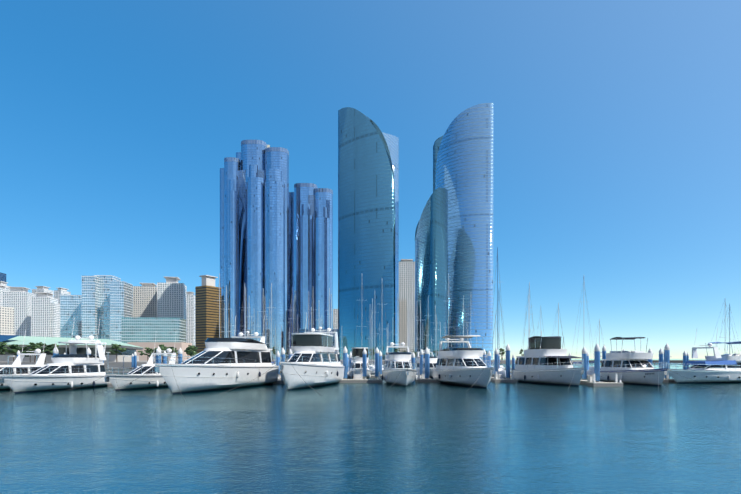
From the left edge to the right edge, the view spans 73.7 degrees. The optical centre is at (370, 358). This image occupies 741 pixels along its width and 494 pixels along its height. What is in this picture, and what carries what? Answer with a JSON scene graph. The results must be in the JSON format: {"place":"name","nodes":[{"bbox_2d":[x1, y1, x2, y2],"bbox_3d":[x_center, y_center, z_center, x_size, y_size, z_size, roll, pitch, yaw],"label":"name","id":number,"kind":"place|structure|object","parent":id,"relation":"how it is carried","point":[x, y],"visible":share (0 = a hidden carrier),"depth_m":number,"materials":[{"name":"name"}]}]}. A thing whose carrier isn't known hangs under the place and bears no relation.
{"place":"outdoors","nodes":[
{"label":"outdoors","id":0,"kind":"place"},
{"bbox_2d":[0,306,13,334],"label":"building","id":1,"kind":"structure","parent":0,"point":[6,320],"depth_m":615.84,"materials":[{"name":"white"}]},
{"bbox_2d":[82,276,98,338],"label":"glass tower","id":2,"kind":"structure","parent":0,"point":[90,305],"depth_m":713.77,"materials":[{"name":"blue glass"}]},
{"bbox_2d":[94,275,120,339],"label":"glass tower","id":3,"kind":"structure","parent":0,"point":[104,305],"depth_m":728.86,"materials":[{"name":"blue glass"}]},
{"bbox_2d":[110,281,132,341],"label":"glass tower","id":4,"kind":"structure","parent":0,"point":[121,298],"depth_m":709.34,"materials":[{"name":"blue glass"}]},
{"bbox_2d":[128,342,191,359],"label":"pink building","id":5,"kind":"structure","parent":0,"point":[183,346],"depth_m":327.37,"materials":[{"name":"beige paint"}]},
{"bbox_2d":[195,275,220,352],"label":"bronze tower","id":6,"kind":"structure","parent":0,"point":[206,303],"depth_m":640.49,"materials":[{"name":"brown"}]},
{"bbox_2d":[0,360,581,367],"bbox_3d":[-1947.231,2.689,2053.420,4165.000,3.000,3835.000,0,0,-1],"label":"quay","id":7,"kind":"structure","parent":0,"point":[120,364],"depth_m":163.24,"materials":[{"name":"grey concrete"}]},
{"bbox_2d":[0,273,5,281],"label":"high-rise building","id":8,"kind":"structure","parent":7,"relation":"on","point":[3,277],"depth_m":1118.29,"materials":[{"name":"blue glass"}]},
{"bbox_2d":[0,342,8,352],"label":"pine tree","id":9,"kind":"object","parent":7,"relation":"on","point":[2,345],"visible":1,"depth_m":164.85,"materials":[{"name":"green plant"}]},
{"bbox_2d":[0,285,9,305],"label":"white apartment building","id":10,"kind":"structure","parent":7,"relation":"on","point":[2,288],"depth_m":896.51,"materials":[{"name":"white"}]},
{"bbox_2d":[5,344,22,361],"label":"pine tree","id":11,"kind":"object","parent":7,"relation":"on","point":[15,348],"visible":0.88,"depth_m":167.38,"materials":[{"name":"green plant"}]},
{"bbox_2d":[2,287,35,335],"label":"white apartment building","id":12,"kind":"structure","parent":7,"relation":"on","point":[18,299],"depth_m":872.11,"materials":[{"name":"white"}]},
{"bbox_2d":[21,347,34,361],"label":"pine tree","id":13,"kind":"object","parent":7,"relation":"on","point":[24,348],"visible":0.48,"depth_m":164.49,"materials":[{"name":"green plant"}]},
{"bbox_2d":[28,342,46,361],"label":"pine tree","id":14,"kind":"object","parent":7,"relation":"on","point":[33,345],"visible":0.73,"depth_m":165.06,"materials":[{"name":"green plant"}]},
{"bbox_2d":[32,286,52,297],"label":"white apartment building","id":15,"kind":"structure","parent":7,"relation":"on","point":[42,289],"depth_m":1141.59,"materials":[{"name":"white"}]},
{"bbox_2d":[36,342,51,361],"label":"pine tree","id":16,"kind":"object","parent":7,"relation":"on","point":[43,344],"visible":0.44,"depth_m":167.96,"materials":[{"name":"green plant"}]},
{"bbox_2d":[31,292,57,336],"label":"white apartment building","id":17,"kind":"structure","parent":7,"relation":"on","point":[41,313],"depth_m":851.73,"materials":[{"name":"white"}]},
{"bbox_2d":[51,303,59,336],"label":"white apartment building","id":18,"kind":"structure","parent":7,"relation":"on","point":[55,319],"depth_m":861.73,"materials":[{"name":"white"}]},
{"bbox_2d":[54,288,70,303],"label":"white apartment building","id":19,"kind":"structure","parent":7,"relation":"on","point":[60,291],"depth_m":1040.76,"materials":[{"name":"white"}]},
{"bbox_2d":[60,295,81,337],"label":"glass building","id":20,"kind":"structure","parent":7,"relation":"on","point":[70,307],"depth_m":752.69,"materials":[{"name":"blue glass"}]},
{"bbox_2d":[0,335,142,361],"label":"pavilion","id":21,"kind":"structure","parent":7,"relation":"on","point":[10,340],"depth_m":191.16,"materials":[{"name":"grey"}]},
{"bbox_2d":[109,344,125,361],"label":"pine tree","id":22,"kind":"object","parent":7,"relation":"on","point":[116,347],"visible":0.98,"depth_m":175.12,"materials":[{"name":"green plant"}]},
{"bbox_2d":[133,283,156,317],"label":"beige apartment building","id":23,"kind":"structure","parent":7,"relation":"on","point":[144,299],"depth_m":794.31,"materials":[{"name":"white"}]},
{"bbox_2d":[138,347,153,361],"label":"pine tree","id":24,"kind":"object","parent":7,"relation":"on","point":[147,351],"visible":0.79,"depth_m":183.23,"materials":[{"name":"green plant"}]},
{"bbox_2d":[121,317,185,343],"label":"glass building","id":25,"kind":"structure","parent":7,"relation":"on","point":[139,329],"depth_m":556.00,"materials":[{"name":"teal glass"}]},
{"bbox_2d":[157,277,186,342],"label":"high-rise building","id":26,"kind":"structure","parent":7,"relation":"on","point":[171,297],"depth_m":776.25,"materials":[{"name":"white"}]},
{"bbox_2d":[185,346,195,355],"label":"pine tree","id":27,"kind":"object","parent":7,"relation":"on","point":[188,350],"visible":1,"depth_m":168.84,"materials":[{"name":"green plant"}]},
{"bbox_2d":[187,292,194,344],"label":"white apartment building","id":28,"kind":"structure","parent":7,"relation":"on","point":[190,317],"depth_m":994.92,"materials":[{"name":"white"}]},
{"bbox_2d":[220,140,288,359],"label":"skyscraper","id":29,"kind":"structure","parent":7,"relation":"on","point":[267,231],"depth_m":667.53,"materials":[{"name":"blue glass"}]},
{"bbox_2d":[238,170,264,338],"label":"zenith body","id":30,"kind":"object","parent":29,"relation":"attached to","point":[242,224],"visible":0.1,"depth_m":688.53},
{"bbox_2d":[289,183,332,353],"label":"skyscraper","id":31,"kind":"structure","parent":7,"relation":"on","point":[300,252],"depth_m":716.24,"materials":[{"name":"blue glass"}]},
{"bbox_2d":[308,195,314,327],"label":"zenith body","id":32,"kind":"object","parent":31,"relation":"attached to","point":[311,200],"visible":0.04,"depth_m":734.05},
{"bbox_2d":[299,329,337,345],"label":"zenith square podium","id":33,"kind":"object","parent":7,"relation":"on","point":[306,330],"visible":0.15,"depth_m":638.45,"materials":[{"name":"blue glass"}]},
{"bbox_2d":[333,309,337,328],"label":"high-rise building","id":34,"kind":"structure","parent":7,"relation":"on","point":[335,311],"depth_m":898.57,"materials":[{"name":"white"}]},
{"bbox_2d":[338,107,394,359],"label":"skyscraper","id":35,"kind":"structure","parent":7,"relation":"on","point":[366,224],"depth_m":534.16,"materials":[{"name":"blue glass"}]},
{"bbox_2d":[382,132,398,351],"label":"skyscraper","id":36,"kind":"structure","parent":7,"relation":"on","point":[392,141],"depth_m":631.61,"materials":[{"name":"blue glass"}]},
{"bbox_2d":[399,300,406,351],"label":"high-rise building","id":37,"kind":"structure","parent":7,"relation":"on","point":[403,316],"depth_m":700.17,"materials":[{"name":"white"}]},
{"bbox_2d":[399,259,414,354],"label":"high-rise building","id":38,"kind":"structure","parent":7,"relation":"on","point":[406,279],"depth_m":760.38,"materials":[{"name":"white"}]},
{"bbox_2d":[415,187,447,359],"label":"curved skyscraper","id":39,"kind":"structure","parent":7,"relation":"on","point":[431,258],"depth_m":481.87,"materials":[{"name":"blue glass"}]},
{"bbox_2d":[433,135,443,191],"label":"skyscraper","id":40,"kind":"structure","parent":7,"relation":"on","point":[437,143],"depth_m":600.88,"materials":[{"name":"blue glass"}]},
{"bbox_2d":[435,103,492,359],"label":"skyscraper","id":41,"kind":"structure","parent":7,"relation":"on","point":[464,171],"depth_m":549.39,"materials":[{"name":"blue glass"}]},
{"bbox_2d":[0,359,740,493],"bbox_3d":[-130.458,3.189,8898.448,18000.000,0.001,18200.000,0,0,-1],"label":"sea water","id":42,"kind":"structure","parent":0,"point":[413,437],"depth_m":19.49,"materials":[{"name":"blue liquid"}]},
{"bbox_2d":[0,330,46,390],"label":"yacht","id":43,"kind":"object","parent":42,"relation":"on","point":[17,362],"visible":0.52,"depth_m":52.24,"materials":[{"name":"white plastic"}]},
{"bbox_2d":[0,317,110,396],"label":"yacht","id":44,"kind":"object","parent":42,"relation":"on","point":[72,369],"visible":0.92,"depth_m":51.09,"materials":[{"name":"white plastic"}]},
{"bbox_2d":[51,331,175,393],"bbox_3d":[-25.527,0.183,51.326,7.992,6.913,17.675,0,0,-1],"label":"yacht","id":45,"kind":"object","parent":42,"relation":"on","point":[151,378],"visible":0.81,"depth_m":51.83,"materials":[{"name":"white plastic"}]},
{"bbox_2d":[178,348,182,363],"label":"pile","id":46,"kind":"object","parent":42,"relation":"on","point":[180,352],"visible":0.42,"depth_m":70.76,"materials":[{"name":"blue metal"}]},
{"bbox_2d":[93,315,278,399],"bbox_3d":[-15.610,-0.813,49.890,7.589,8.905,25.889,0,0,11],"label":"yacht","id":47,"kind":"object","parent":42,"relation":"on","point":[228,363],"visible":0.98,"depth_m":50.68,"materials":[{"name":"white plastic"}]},
{"bbox_2d":[213,273,225,337],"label":"sail boat","id":48,"kind":"object","parent":42,"relation":"on","point":[219,307],"visible":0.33,"depth_m":87.53,"materials":[{"name":"white metal"}]},
{"bbox_2d":[220,286,231,337],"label":"sail boat","id":49,"kind":"object","parent":42,"relation":"on","point":[226,312],"visible":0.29,"depth_m":98.65,"materials":[{"name":"white metal"}]},
{"bbox_2d":[241,287,249,338],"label":"sail boat","id":50,"kind":"object","parent":42,"relation":"on","point":[245,312],"visible":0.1,"depth_m":107.50,"materials":[{"name":"white metal"}]},
{"bbox_2d":[266,283,277,362],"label":"sail boat","id":51,"kind":"object","parent":42,"relation":"on","point":[271,307],"visible":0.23,"depth_m":98.63,"materials":[{"name":"white metal"}]},
{"bbox_2d":[272,325,276,365],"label":"sail boat","id":52,"kind":"object","parent":42,"relation":"on","point":[275,348],"visible":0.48,"depth_m":151.99,"materials":[{"name":"white metal"}]},
{"bbox_2d":[276,351,279,374],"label":"pile","id":53,"kind":"object","parent":42,"relation":"in","point":[277,358],"visible":0.52,"depth_m":84.58,"materials":[{"name":"blue"}]},
{"bbox_2d":[219,315,344,394],"bbox_3d":[-6.263,-1.187,54.459,9.779,9.652,24.219,0,0,12],"label":"yacht","id":54,"kind":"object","parent":42,"relation":"on","point":[314,360],"depth_m":55.57,"materials":[{"name":"white plastic"}]},
{"bbox_2d":[285,304,292,357],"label":"sail boat","id":55,"kind":"object","parent":42,"relation":"on","point":[290,327],"visible":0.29,"depth_m":107.61,"materials":[{"name":"white metal"}]},
{"bbox_2d":[105,368,511,369],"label":"seawall","id":56,"kind":"object","parent":42,"relation":"on","point":[133,368],"depth_m":145.12,"materials":[{"name":"grey concrete"}]},
{"bbox_2d":[105,371,512,372],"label":"dock","id":57,"kind":"object","parent":42,"relation":"on","point":[130,371],"depth_m":109.38,"materials":[{"name":"grey concrete"}]},
{"bbox_2d":[325,288,334,340],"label":"sail boat","id":58,"kind":"object","parent":42,"relation":"on","point":[329,311],"visible":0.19,"depth_m":107.69,"materials":[{"name":"white metal"}]},
{"bbox_2d":[327,294,335,334],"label":"sail boat","id":59,"kind":"object","parent":42,"relation":"on","point":[331,314],"visible":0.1,"depth_m":116.42,"materials":[{"name":"white metal"}]},
{"bbox_2d":[343,346,346,378],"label":"pile","id":60,"kind":"object","parent":42,"relation":"in","point":[345,361],"visible":0.65,"depth_m":66.71,"materials":[{"name":"blue plastic"}]},
{"bbox_2d":[349,347,370,377],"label":"motor boat","id":61,"kind":"object","parent":42,"relation":"on","point":[356,366],"visible":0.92,"depth_m":80.55,"materials":[{"name":"white"}]},
{"bbox_2d":[337,379,382,382],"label":"floating dock","id":62,"kind":"object","parent":42,"relation":"on","point":[361,381],"visible":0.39,"depth_m":65.10,"materials":[{"name":"grey concrete"}]},
{"bbox_2d":[363,348,366,378],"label":"pile","id":63,"kind":"object","parent":42,"relation":"on","point":[364,363],"visible":0.9,"depth_m":73.15,"materials":[{"name":"blue"}]},
{"bbox_2d":[368,308,375,365],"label":"sail boat","id":64,"kind":"object","parent":42,"relation":"on","point":[371,337],"visible":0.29,"depth_m":143.22,"materials":[{"name":"white metal"}]},
{"bbox_2d":[368,298,376,366],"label":"sail boat","id":65,"kind":"object","parent":42,"relation":"on","point":[372,334],"visible":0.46,"depth_m":115.15,"materials":[{"name":"white metal"}]},
{"bbox_2d":[369,300,379,373],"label":"sail boat","id":66,"kind":"object","parent":42,"relation":"on","point":[372,368],"visible":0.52,"depth_m":104.99,"materials":[{"name":"white metal"}]},
{"bbox_2d":[375,348,378,378],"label":"pile","id":67,"kind":"object","parent":42,"relation":"in","point":[376,363],"visible":0.75,"depth_m":73.22,"materials":[{"name":"blue"}]},
{"bbox_2d":[379,351,381,374],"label":"pile","id":68,"kind":"object","parent":42,"relation":"in","point":[380,362],"visible":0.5,"depth_m":84.77,"materials":[{"name":"blue"}]},
{"bbox_2d":[381,342,426,389],"bbox_3d":[4.116,-0.320,59.679,5.254,7.918,17.714,0,0,-1],"label":"yacht","id":69,"kind":"object","parent":42,"relation":"on","point":[397,369],"visible":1,"depth_m":60.59,"materials":[{"name":"white plastic"}]},
{"bbox_2d":[404,298,412,360],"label":"sail boat","id":70,"kind":"object","parent":42,"relation":"on","point":[408,325],"visible":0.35,"depth_m":127.87,"materials":[{"name":"white metal"}]},
{"bbox_2d":[411,352,414,368],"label":"pile","id":71,"kind":"object","parent":42,"relation":"in","point":[413,360],"visible":0.52,"depth_m":79.25,"materials":[{"name":"blue metal"}]},
{"bbox_2d":[409,297,419,361],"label":"sail boat","id":72,"kind":"object","parent":42,"relation":"on","point":[414,308],"visible":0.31,"depth_m":117.52,"materials":[{"name":"white metal"}]},
{"bbox_2d":[414,300,425,374],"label":"sail boat","id":73,"kind":"object","parent":42,"relation":"on","point":[420,335],"visible":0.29,"depth_m":88.78,"materials":[{"name":"white metal"}]},
{"bbox_2d":[420,349,423,374],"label":"pile","id":74,"kind":"object","parent":42,"relation":"on","point":[421,360],"visible":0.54,"depth_m":81.77,"materials":[{"name":"blue"}]},
{"bbox_2d":[415,341,436,377],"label":"motor boat","id":75,"kind":"object","parent":42,"relation":"on","point":[433,360],"visible":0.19,"depth_m":84.89,"materials":[{"name":"white"}]},
{"bbox_2d":[425,347,428,378],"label":"pile","id":76,"kind":"object","parent":42,"relation":"in","point":[426,363],"visible":0.67,"depth_m":67.71,"materials":[{"name":"blue"}]},
{"bbox_2d":[415,379,438,381],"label":"floating dock","id":77,"kind":"object","parent":42,"relation":"on","point":[426,380],"visible":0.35,"depth_m":66.22,"materials":[{"name":"grey concrete"}]},
{"bbox_2d":[278,375,592,377],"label":"dock walkway","id":78,"kind":"structure","parent":42,"relation":"on","point":[372,376],"depth_m":82.12,"materials":[{"name":"grey concrete"}]},
{"bbox_2d":[8,352,671,378],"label":"dock lamp posts","id":79,"kind":"object","parent":78,"relation":"on","point":[277,356],"visible":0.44,"depth_m":67.10,"materials":[{"name":"silver metal"}]},
{"bbox_2d":[432,314,439,355],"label":"sail boat","id":80,"kind":"object","parent":42,"relation":"on","point":[436,325],"visible":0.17,"depth_m":107.65,"materials":[{"name":"white metal"}]},
{"bbox_2d":[442,274,454,347],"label":"sail boat","id":81,"kind":"object","parent":42,"relation":"on","point":[448,308],"visible":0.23,"depth_m":87.43,"materials":[{"name":"white metal"}]},
{"bbox_2d":[459,295,466,347],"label":"sail boat","id":82,"kind":"object","parent":42,"relation":"on","point":[463,319],"visible":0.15,"depth_m":99.27,"materials":[{"name":"white metal"}]},
{"bbox_2d":[432,330,533,390],"bbox_3d":[12.374,-0.652,58.223,7.482,8.582,21.042,0,0,-1],"label":"yacht","id":83,"kind":"object","parent":42,"relation":"on","point":[463,366],"visible":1,"depth_m":58.73,"materials":[{"name":"white plastic"}]},
{"bbox_2d":[487,351,490,366],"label":"pile","id":84,"kind":"object","parent":42,"relation":"in","point":[488,358],"visible":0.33,"depth_m":85.08,"materials":[{"name":"blue"}]},
{"bbox_2d":[494,348,497,373],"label":"pile","id":85,"kind":"object","parent":42,"relation":"on","point":[496,359],"visible":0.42,"depth_m":73.97,"materials":[{"name":"blue plastic"}]},
{"bbox_2d":[489,247,505,377],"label":"sail boat","id":86,"kind":"object","parent":42,"relation":"on","point":[500,371],"visible":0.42,"depth_m":83.32,"materials":[{"name":"white metal"}]},
{"bbox_2d":[491,314,504,369],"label":"sail boat","id":87,"kind":"object","parent":42,"relation":"on","point":[502,367],"visible":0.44,"depth_m":131.13,"materials":[{"name":"white metal"}]},
{"bbox_2d":[492,379,517,382],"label":"floating dock","id":88,"kind":"object","parent":42,"relation":"on","point":[504,381],"visible":0.89,"depth_m":65.88,"materials":[{"name":"grey concrete"}]},
{"bbox_2d":[506,344,509,378],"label":"pile","id":89,"kind":"object","parent":42,"relation":"in","point":[507,361],"visible":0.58,"depth_m":67.83,"materials":[{"name":"blue plastic"}]},
{"bbox_2d":[521,282,533,354],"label":"sail boat","id":90,"kind":"object","parent":42,"relation":"on","point":[529,330],"visible":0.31,"depth_m":95.46,"materials":[{"name":"white metal"}]},
{"bbox_2d":[522,294,534,355],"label":"sail boat","id":91,"kind":"object","parent":42,"relation":"on","point":[528,322],"visible":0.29,"depth_m":117.60,"materials":[{"name":"white metal"}]},
{"bbox_2d":[552,303,564,343],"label":"sail boat","id":92,"kind":"object","parent":42,"relation":"on","point":[558,321],"visible":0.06,"depth_m":91.51,"materials":[{"name":"white metal"}]},
{"bbox_2d":[512,331,641,388],"bbox_3d":[24.797,-0.026,60.551,9.587,7.331,18.782,0,0,-1],"label":"trawler yacht","id":93,"kind":"object","parent":42,"relation":"on","point":[544,360],"visible":1,"depth_m":61.91,"materials":[{"name":"white plastic"}]},
{"bbox_2d":[571,277,593,374],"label":"sail boat","id":94,"kind":"object","parent":42,"relation":"on","point":[589,372],"visible":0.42,"depth_m":87.47,"materials":[{"name":"white"}]},
{"bbox_2d":[582,347,586,379],"bbox_3d":[28.053,0.939,64.828,0.616,5.100,0.616,0,0,-1],"label":"pile","id":95,"kind":"object","parent":42,"relation":"on","point":[584,359],"visible":0.71,"depth_m":64.61,"materials":[{"name":"blue"}]},
{"bbox_2d":[589,319,603,369],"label":"sail boat","id":96,"kind":"object","parent":42,"relation":"on","point":[591,367],"visible":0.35,"depth_m":109.75,"materials":[{"name":"white metal"}]},
{"bbox_2d":[594,344,599,381],"bbox_3d":[26.797,0.834,58.409,0.616,5.310,0.616,0,0,-1],"label":"pile","id":97,"kind":"object","parent":42,"relation":"in","point":[597,362],"visible":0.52,"depth_m":58.17,"materials":[{"name":"blue plastic"}]},
{"bbox_2d":[602,345,605,358],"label":"pile","id":98,"kind":"object","parent":42,"relation":"in","point":[604,352],"visible":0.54,"depth_m":79.26,"materials":[{"name":"blue"}]},
{"bbox_2d":[587,382,622,386],"bbox_3d":[27.213,3.004,57.315,3.460,0.470,1.648,0,0,-1],"label":"floating dock","id":99,"kind":"object","parent":42,"relation":"on","point":[606,384],"visible":0.85,"depth_m":56.52,"materials":[{"name":"grey concrete"}]},
{"bbox_2d":[589,360,702,362],"bbox_3d":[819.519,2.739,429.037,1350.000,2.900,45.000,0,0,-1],"label":"breakwater","id":100,"kind":"object","parent":42,"relation":"in","point":[671,361],"depth_m":400.66,"materials":[{"name":"grey"}]},
{"bbox_2d":[659,348,662,368],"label":"pile","id":101,"kind":"object","parent":42,"relation":"in","point":[660,356],"visible":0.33,"depth_m":74.86,"materials":[{"name":"blue"}]},
{"bbox_2d":[600,337,722,388],"bbox_3d":[33.975,0.413,60.441,7.835,6.452,17.619,0,0,-1],"label":"yacht","id":102,"kind":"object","parent":42,"relation":"on","point":[632,367],"depth_m":61.54,"materials":[{"name":"white plastic"}]},
{"bbox_2d":[664,343,669,378],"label":"pile","id":103,"kind":"object","parent":42,"relation":"in","point":[667,353],"visible":0.62,"depth_m":66.68,"materials":[{"name":"blue"}]},
{"bbox_2d":[683,351,686,369],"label":"pile","id":104,"kind":"object","parent":42,"relation":"in","point":[684,357],"visible":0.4,"depth_m":90.05,"materials":[{"name":"blue"}]},
{"bbox_2d":[667,329,740,382],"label":"yacht","id":105,"kind":"object","parent":42,"relation":"on","point":[717,367],"visible":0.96,"depth_m":63.95,"materials":[{"name":"white plastic"}]},
{"bbox_2d":[719,304,739,353],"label":"sail boat","id":106,"kind":"object","parent":42,"relation":"on","point":[729,328],"visible":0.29,"depth_m":110.24,"materials":[{"name":"white metal"}]},
{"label":"finger dock","id":107,"kind":"object","parent":42,"relation":"on","visible":0},
{"bbox_2d":[281,371,668,382],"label":"dock pedestals and boxes","id":108,"kind":"object","parent":107,"relation":"on","point":[357,376],"visible":0.38,"depth_m":66.59,"materials":[{"name":"white plastic"}]},
{"bbox_2d":[0,0,740,358],"label":"sky","id":109,"kind":"structure","parent":0,"point":[617,123],"materials":[{"name":"blue"}]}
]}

